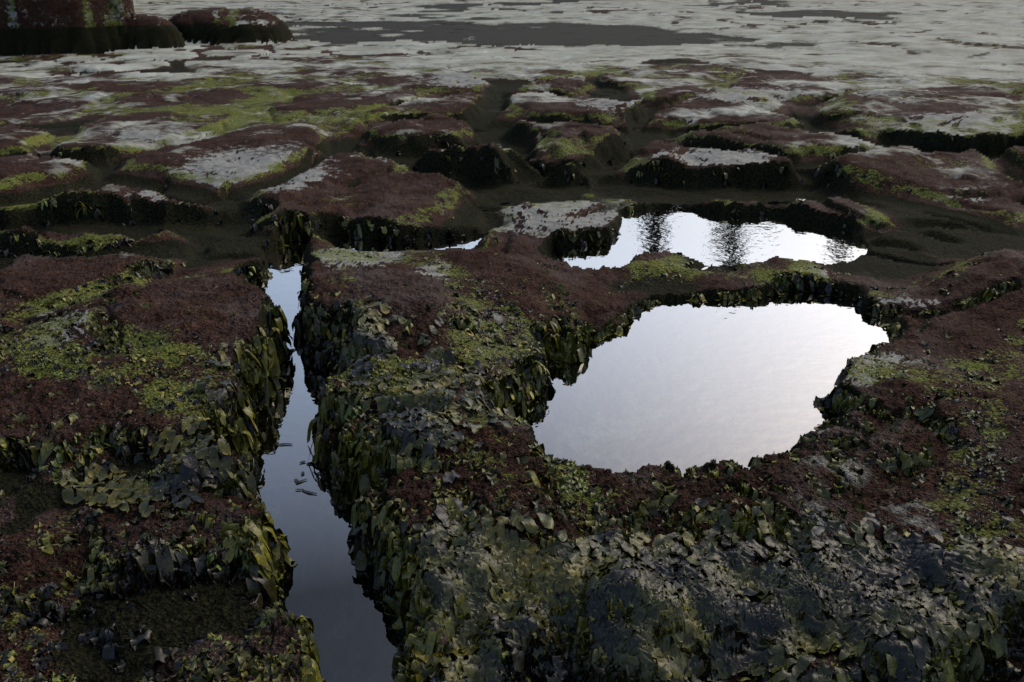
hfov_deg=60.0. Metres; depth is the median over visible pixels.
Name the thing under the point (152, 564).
rockweed tufts
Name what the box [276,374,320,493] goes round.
floating weed
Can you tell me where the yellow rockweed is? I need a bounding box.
[0,137,1022,681]
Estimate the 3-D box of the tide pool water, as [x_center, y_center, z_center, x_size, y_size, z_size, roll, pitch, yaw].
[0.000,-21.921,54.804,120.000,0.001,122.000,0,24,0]
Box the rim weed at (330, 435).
[0,113,1023,681]
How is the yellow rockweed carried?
on the ground rock
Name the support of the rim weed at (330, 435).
on the ground rock
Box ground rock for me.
[0,0,1023,681]
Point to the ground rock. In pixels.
(254, 98)
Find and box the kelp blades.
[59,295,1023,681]
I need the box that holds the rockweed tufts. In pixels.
[0,116,1023,681]

